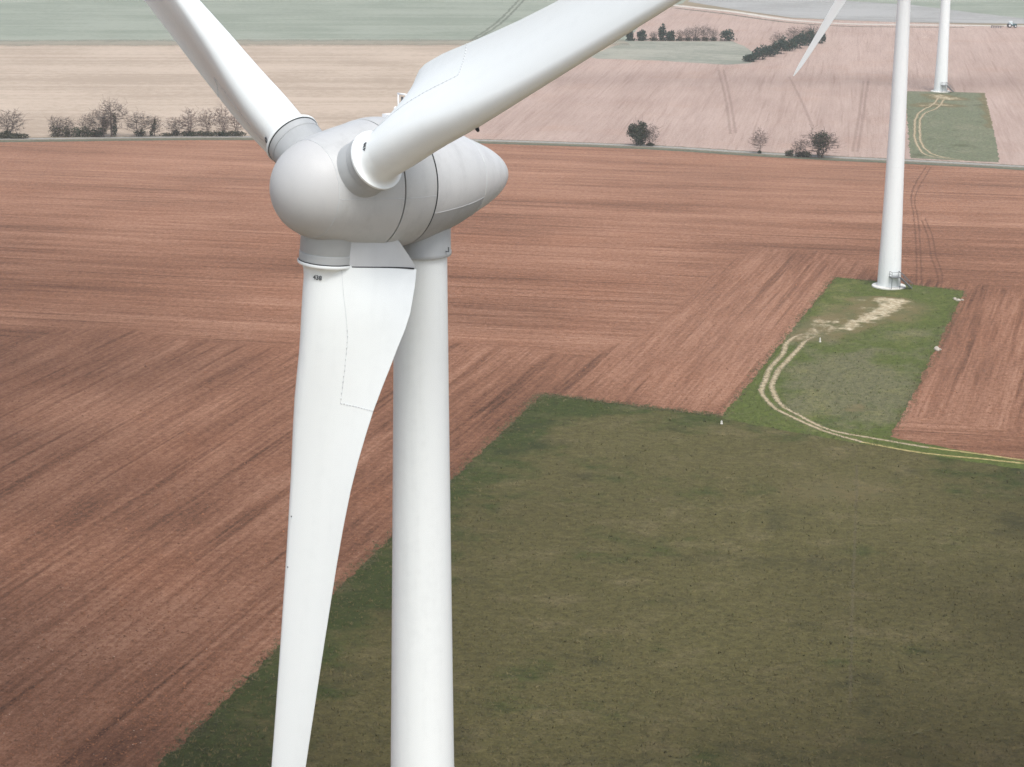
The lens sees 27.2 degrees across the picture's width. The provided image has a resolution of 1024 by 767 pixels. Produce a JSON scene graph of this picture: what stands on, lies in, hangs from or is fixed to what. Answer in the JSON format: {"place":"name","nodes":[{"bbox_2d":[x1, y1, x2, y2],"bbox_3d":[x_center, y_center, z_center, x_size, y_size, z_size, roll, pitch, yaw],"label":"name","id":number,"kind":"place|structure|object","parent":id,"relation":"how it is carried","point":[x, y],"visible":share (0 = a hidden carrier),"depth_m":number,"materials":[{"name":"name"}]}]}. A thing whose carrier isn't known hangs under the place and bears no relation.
{"place":"outdoors","nodes":[
{"label":"outdoors","id":0,"kind":"place"},
{"bbox_2d":[0,44,618,137],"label":"beige field","id":1,"kind":"structure","parent":0,"point":[326,86],"depth_m":727.49,"materials":[{"name":"beige soil"}]},
{"bbox_2d":[0,108,31,133],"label":"bare tree","id":2,"kind":"object","parent":1,"relation":"on","point":[10,123],"visible":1,"depth_m":593.62,"materials":[{"name":"brown plant"}]},
{"bbox_2d":[48,125,62,136],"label":"evergreen shrub","id":3,"kind":"object","parent":1,"relation":"on","point":[54,134],"visible":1,"depth_m":595.65,"materials":[{"name":"green plant"}]},
{"bbox_2d":[48,116,65,131],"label":"bare sapling","id":4,"kind":"object","parent":1,"relation":"on","point":[54,123],"visible":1,"depth_m":595.62,"materials":[{"name":"brown plant"}]},
{"bbox_2d":[59,126,72,136],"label":"evergreen shrub","id":5,"kind":"object","parent":1,"relation":"on","point":[67,133],"visible":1,"depth_m":595.64,"materials":[{"name":"green plant"}]},
{"bbox_2d":[58,117,81,135],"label":"bare sapling","id":6,"kind":"object","parent":1,"relation":"on","point":[70,126],"visible":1,"depth_m":595.68,"materials":[{"name":"brown plant"}]},
{"bbox_2d":[71,127,82,136],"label":"evergreen shrub","id":7,"kind":"object","parent":1,"relation":"on","point":[77,132],"visible":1,"depth_m":595.89,"materials":[{"name":"green plant"}]},
{"bbox_2d":[76,113,95,131],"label":"bare sapling","id":8,"kind":"object","parent":1,"relation":"on","point":[83,124],"visible":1,"depth_m":595.95,"materials":[{"name":"brown plant"}]},
{"bbox_2d":[80,126,91,136],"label":"evergreen shrub","id":9,"kind":"object","parent":1,"relation":"on","point":[85,131],"visible":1,"depth_m":595.89,"materials":[{"name":"green plant"}]},
{"bbox_2d":[90,129,100,136],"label":"evergreen shrub","id":10,"kind":"object","parent":1,"relation":"on","point":[96,134],"visible":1,"depth_m":595.99,"materials":[{"name":"green plant"}]},
{"bbox_2d":[85,109,118,136],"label":"bare tree","id":11,"kind":"object","parent":1,"relation":"on","point":[102,130],"visible":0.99,"depth_m":595.37,"materials":[{"name":"brown plant"}]},
{"bbox_2d":[94,94,128,136],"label":"bare tree","id":12,"kind":"object","parent":1,"relation":"on","point":[111,126],"visible":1,"depth_m":595.44,"materials":[{"name":"brown plant"}]},
{"bbox_2d":[119,111,154,136],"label":"bare tree","id":13,"kind":"object","parent":1,"relation":"on","point":[142,132],"visible":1,"depth_m":596.67,"materials":[{"name":"brown plant"}]},
{"bbox_2d":[147,116,163,135],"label":"bare tree","id":14,"kind":"object","parent":1,"relation":"on","point":[153,128],"visible":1,"depth_m":597.28,"materials":[{"name":"brown plant"}]},
{"bbox_2d":[159,132,174,136],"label":"evergreen shrub","id":15,"kind":"object","parent":1,"relation":"on","point":[168,134],"visible":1,"depth_m":598.10,"materials":[{"name":"green plant"}]},
{"bbox_2d":[162,117,185,135],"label":"bare tree","id":16,"kind":"object","parent":1,"relation":"on","point":[176,132],"visible":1,"depth_m":598.50,"materials":[{"name":"brown plant"}]},
{"bbox_2d":[175,107,199,133],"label":"bare tree","id":17,"kind":"object","parent":1,"relation":"on","point":[191,121],"visible":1,"depth_m":598.15,"materials":[{"name":"brown plant"}]},
{"bbox_2d":[197,130,212,136],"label":"evergreen shrub","id":18,"kind":"object","parent":1,"relation":"on","point":[203,133],"visible":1,"depth_m":598.49,"materials":[{"name":"green plant"}]},
{"bbox_2d":[194,108,216,134],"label":"bare tree","id":19,"kind":"object","parent":1,"relation":"on","point":[203,120],"visible":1,"depth_m":599.54,"materials":[{"name":"brown plant"}]},
{"bbox_2d":[211,102,233,131],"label":"bare tree","id":20,"kind":"object","parent":1,"relation":"on","point":[221,122],"visible":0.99,"depth_m":599.55,"materials":[{"name":"brown plant"}]},
{"bbox_2d":[226,115,243,132],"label":"bare tree","id":21,"kind":"object","parent":1,"relation":"on","point":[235,126],"visible":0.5,"depth_m":600.02,"materials":[{"name":"brown plant"}]},
{"bbox_2d":[0,40,628,45],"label":"field margin","id":22,"kind":"object","parent":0,"point":[244,42],"visible":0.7,"depth_m":859.63,"materials":[{"name":"green plant"}]},
{"bbox_2d":[0,0,685,40],"bbox_3d":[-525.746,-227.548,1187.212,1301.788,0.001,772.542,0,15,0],"label":"green field","id":23,"kind":"structure","parent":0,"point":[251,20],"depth_m":964.74,"materials":[{"name":"green plant"}]},
{"bbox_2d":[0,140,1023,766],"bbox_3d":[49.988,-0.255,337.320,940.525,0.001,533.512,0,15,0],"label":"ploughed field","id":24,"kind":"structure","parent":0,"point":[596,216],"depth_m":363.77,"materials":[{"name":"red soil"}]},
{"bbox_2d":[144,0,680,766],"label":"wind turbine","id":25,"kind":"object","parent":24,"relation":"on","point":[372,212],"visible":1,"depth_m":80.52,"materials":[{"name":"white paint"}]},
{"bbox_2d":[722,277,1023,469],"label":"grass pad","id":26,"kind":"object","parent":24,"relation":"on","point":[860,314],"depth_m":348.04,"materials":[{"name":"green plant"}]},
{"bbox_2d":[758,333,861,441],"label":"track rut","id":27,"kind":"structure","parent":26,"relation":"on","point":[767,373],"depth_m":334.07,"materials":[{"name":"beige soil"}]},
{"bbox_2d":[721,278,962,446],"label":"grass tufts","id":28,"kind":"object","parent":26,"relation":"on","point":[846,377],"visible":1,"depth_m":335.29,"materials":[{"name":"green plant"}]},
{"bbox_2d":[769,339,928,447],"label":"track rut","id":29,"kind":"structure","parent":26,"relation":"on","point":[774,378],"depth_m":329.39,"materials":[{"name":"beige soil"}]},
{"bbox_2d":[793,0,912,289],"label":"wind turbine","id":30,"kind":"object","parent":26,"relation":"on","point":[889,272],"visible":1,"depth_m":401.05,"materials":[{"name":"white paint"}]},
{"bbox_2d":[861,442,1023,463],"bbox_3d":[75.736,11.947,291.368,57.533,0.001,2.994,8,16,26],"label":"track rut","id":31,"kind":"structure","parent":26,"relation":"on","point":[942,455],"depth_m":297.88,"materials":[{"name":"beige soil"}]},
{"bbox_2d":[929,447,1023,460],"bbox_3d":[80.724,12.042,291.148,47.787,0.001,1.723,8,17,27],"label":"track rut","id":32,"kind":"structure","parent":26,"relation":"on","point":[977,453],"depth_m":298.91,"materials":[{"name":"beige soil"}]},
{"bbox_2d":[0,136,1023,168],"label":"road verge","id":33,"kind":"structure","parent":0,"point":[562,144],"depth_m":586.48,"materials":[{"name":"green plant"}]},
{"bbox_2d":[0,132,29,138],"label":"evergreen shrub","id":34,"kind":"object","parent":33,"relation":"on","point":[11,135],"visible":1,"depth_m":591.49,"materials":[{"name":"green plant"}]},
{"bbox_2d":[179,131,200,136],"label":"evergreen shrub","id":35,"kind":"object","parent":33,"relation":"on","point":[190,134],"visible":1,"depth_m":598.35,"materials":[{"name":"green plant"}]},
{"bbox_2d":[211,130,230,136],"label":"evergreen shrub","id":36,"kind":"object","parent":33,"relation":"on","point":[220,133],"visible":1,"depth_m":598.83,"materials":[{"name":"green plant"}]},
{"bbox_2d":[226,130,246,135],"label":"evergreen shrub","id":37,"kind":"object","parent":33,"relation":"on","point":[234,133],"visible":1,"depth_m":599.03,"materials":[{"name":"green plant"}]},
{"bbox_2d":[626,115,649,145],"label":"evergreen shrub","id":38,"kind":"object","parent":33,"relation":"on","point":[635,132],"visible":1,"depth_m":585.91,"materials":[{"name":"green plant"}]},
{"bbox_2d":[748,126,769,152],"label":"bare sapling","id":39,"kind":"object","parent":33,"relation":"on","point":[757,141],"visible":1,"depth_m":574.46,"materials":[{"name":"brown plant"}]},
{"bbox_2d":[785,150,793,155],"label":"dark shrub","id":40,"kind":"object","parent":33,"relation":"on","point":[789,152],"visible":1,"depth_m":570.55,"materials":[{"name":"green plant"}]},
{"bbox_2d":[789,139,806,156],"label":"bare shrub","id":41,"kind":"object","parent":33,"relation":"on","point":[798,148],"visible":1,"depth_m":568.79,"materials":[{"name":"brown plant"}]},
{"bbox_2d":[800,151,811,156],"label":"dark shrub","id":42,"kind":"object","parent":33,"relation":"on","point":[806,154],"visible":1,"depth_m":568.51,"materials":[{"name":"green plant"}]},
{"bbox_2d":[798,124,847,157],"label":"bare shrub","id":43,"kind":"object","parent":33,"relation":"on","point":[819,139],"visible":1,"depth_m":566.81,"materials":[{"name":"brown plant"}]},
{"bbox_2d":[0,139,1023,169],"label":"ditch","id":44,"kind":"object","parent":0,"point":[564,145],"visible":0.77,"depth_m":582.34,"materials":[{"name":"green plant"}]},
{"bbox_2d":[0,136,1023,166],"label":"road","id":45,"kind":"structure","parent":0,"point":[553,142],"depth_m":589.08,"materials":[{"name":"grey asphalt"}]},
{"bbox_2d":[32,0,1023,164],"bbox_3d":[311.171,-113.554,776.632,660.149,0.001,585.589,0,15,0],"label":"pale soil field","id":46,"kind":"structure","parent":0,"point":[839,83],"depth_m":712.72,"materials":[{"name":"brown soil"}]},
{"bbox_2d":[626,31,634,40],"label":"evergreen tree","id":47,"kind":"object","parent":46,"relation":"on","point":[629,36],"visible":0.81,"depth_m":877.55,"materials":[{"name":"green plant"}]},
{"bbox_2d":[636,29,648,40],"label":"evergreen tree","id":48,"kind":"object","parent":46,"relation":"on","point":[641,34],"visible":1,"depth_m":877.91,"materials":[{"name":"green plant"}]},
{"bbox_2d":[641,123,660,145],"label":"bare shrub","id":49,"kind":"object","parent":46,"relation":"on","point":[648,143],"visible":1,"depth_m":585.94,"materials":[{"name":"brown plant"}]},
{"bbox_2d":[649,31,657,40],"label":"bare tree","id":50,"kind":"object","parent":46,"relation":"on","point":[654,38],"visible":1,"depth_m":878.72,"materials":[{"name":"brown plant"}]},
{"bbox_2d":[658,23,667,40],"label":"evergreen tree","id":51,"kind":"object","parent":46,"relation":"on","point":[662,33],"visible":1,"depth_m":878.29,"materials":[{"name":"green plant"}]},
{"bbox_2d":[666,30,675,40],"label":"evergreen tree","id":52,"kind":"object","parent":46,"relation":"on","point":[670,36],"visible":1,"depth_m":878.64,"materials":[{"name":"green plant"}]},
{"bbox_2d":[675,29,684,40],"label":"bare tree","id":53,"kind":"object","parent":46,"relation":"on","point":[678,37],"visible":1,"depth_m":879.37,"materials":[{"name":"brown plant"}]},
{"bbox_2d":[683,28,693,40],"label":"bare tree","id":54,"kind":"object","parent":46,"relation":"on","point":[688,38],"visible":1,"depth_m":879.61,"materials":[{"name":"brown plant"}]},
{"bbox_2d":[689,24,702,40],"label":"bare tree","id":55,"kind":"object","parent":46,"relation":"on","point":[695,36],"visible":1,"depth_m":879.74,"materials":[{"name":"brown plant"}]},
{"bbox_2d":[699,23,712,40],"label":"bare tree","id":56,"kind":"object","parent":46,"relation":"on","point":[705,38],"visible":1,"depth_m":880.03,"materials":[{"name":"brown plant"}]},
{"bbox_2d":[708,29,720,40],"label":"bare tree","id":57,"kind":"object","parent":46,"relation":"on","point":[713,37],"visible":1,"depth_m":880.19,"materials":[{"name":"brown plant"}]},
{"bbox_2d":[718,29,734,40],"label":"evergreen tree","id":58,"kind":"object","parent":46,"relation":"on","point":[727,33],"visible":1,"depth_m":880.24,"materials":[{"name":"green plant"}]},
{"bbox_2d":[742,53,758,61],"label":"evergreen shrub","id":59,"kind":"object","parent":46,"relation":"on","point":[751,57],"visible":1,"depth_m":801.41,"materials":[{"name":"green plant"}]},
{"bbox_2d":[752,44,768,59],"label":"evergreen shrub","id":60,"kind":"object","parent":46,"relation":"on","point":[761,52],"visible":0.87,"depth_m":809.08,"materials":[{"name":"green plant"}]},
{"bbox_2d":[764,43,778,56],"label":"evergreen shrub","id":61,"kind":"object","parent":46,"relation":"on","point":[772,49],"visible":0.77,"depth_m":820.09,"materials":[{"name":"green plant"}]},
{"bbox_2d":[769,30,786,42],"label":"bare tree","id":62,"kind":"object","parent":46,"relation":"on","point":[778,35],"visible":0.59,"depth_m":840.50,"materials":[{"name":"brown plant"}]},
{"bbox_2d":[774,35,787,53],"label":"evergreen shrub","id":63,"kind":"object","parent":46,"relation":"on","point":[781,43],"visible":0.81,"depth_m":829.47,"materials":[{"name":"green plant"}]},
{"bbox_2d":[784,38,797,50],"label":"evergreen shrub","id":64,"kind":"object","parent":46,"relation":"on","point":[791,42],"visible":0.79,"depth_m":841.15,"materials":[{"name":"green plant"}]},
{"bbox_2d":[783,26,800,38],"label":"bare tree","id":65,"kind":"object","parent":46,"relation":"on","point":[790,31],"visible":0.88,"depth_m":854.47,"materials":[{"name":"brown plant"}]},
{"bbox_2d":[793,30,807,48],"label":"evergreen shrub","id":66,"kind":"object","parent":46,"relation":"on","point":[801,38],"visible":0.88,"depth_m":851.13,"materials":[{"name":"green plant"}]},
{"bbox_2d":[804,28,814,45],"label":"evergreen shrub","id":67,"kind":"object","parent":46,"relation":"on","point":[812,36],"visible":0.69,"depth_m":861.28,"materials":[{"name":"green plant"}]},
{"bbox_2d":[804,23,817,38],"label":"bare tree","id":68,"kind":"object","parent":46,"relation":"on","point":[812,29],"visible":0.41,"depth_m":875.50,"materials":[{"name":"brown plant"}]},
{"bbox_2d":[812,33,825,43],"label":"evergreen shrub","id":69,"kind":"object","parent":46,"relation":"on","point":[823,38],"visible":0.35,"depth_m":872.70,"materials":[{"name":"green plant"}]},
{"bbox_2d":[906,91,999,161],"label":"grass pad","id":70,"kind":"object","parent":46,"relation":"on","point":[956,125],"depth_m":629.66,"materials":[{"name":"green plant"}]},
{"bbox_2d":[913,97,948,158],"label":"track rut","id":71,"kind":"structure","parent":70,"relation":"on","point":[914,133],"depth_m":623.23,"materials":[{"name":"beige soil"}]},
{"bbox_2d":[918,100,964,160],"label":"track rut","id":72,"kind":"structure","parent":70,"relation":"on","point":[919,132],"depth_m":617.10,"materials":[{"name":"beige soil"}]},
{"bbox_2d":[931,0,953,92],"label":"wind turbine","id":73,"kind":"object","parent":70,"relation":"on","point":[941,79],"visible":1,"depth_m":710.01,"materials":[{"name":"white paint"}]},
{"bbox_2d":[1007,21,1016,27],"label":"tractor","id":74,"kind":"object","parent":46,"relation":"on","point":[1010,24],"visible":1,"depth_m":949.92,"materials":[{"name":"teal paint"}]},
{"bbox_2d":[158,394,1023,766],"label":"meadow","id":75,"kind":"structure","parent":0,"point":[504,470],"depth_m":238.88,"materials":[{"name":"green plant"}]},
{"bbox_2d":[153,277,966,765],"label":"verge tufts","id":76,"kind":"object","parent":75,"relation":"on","point":[695,413],"visible":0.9,"depth_m":318.19,"materials":[{"name":"green plant"}]},
{"bbox_2d":[592,41,751,64],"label":"rough grass field","id":77,"kind":"structure","parent":0,"point":[721,52],"depth_m":835.49,"materials":[{"name":"plant"}]},
{"bbox_2d":[673,5,1023,27],"bbox_3d":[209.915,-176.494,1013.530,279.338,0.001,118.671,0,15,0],"label":"field track","id":78,"kind":"structure","parent":0,"point":[821,22],"depth_m":977.68,"materials":[{"name":"beige soil"}]},
{"bbox_2d":[688,0,1023,23],"bbox_3d":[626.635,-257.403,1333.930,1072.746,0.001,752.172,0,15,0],"label":"fallow field","id":79,"kind":"structure","parent":0,"point":[853,10],"depth_m":1030.85,"materials":[{"name":"brown soil"}]},
{"bbox_2d":[846,0,1023,17],"bbox_3d":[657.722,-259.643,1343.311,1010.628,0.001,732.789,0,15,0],"label":"green crop field","id":80,"kind":"structure","parent":0,"point":[1011,8],"depth_m":1070.41,"materials":[{"name":"green plant"}]}
]}

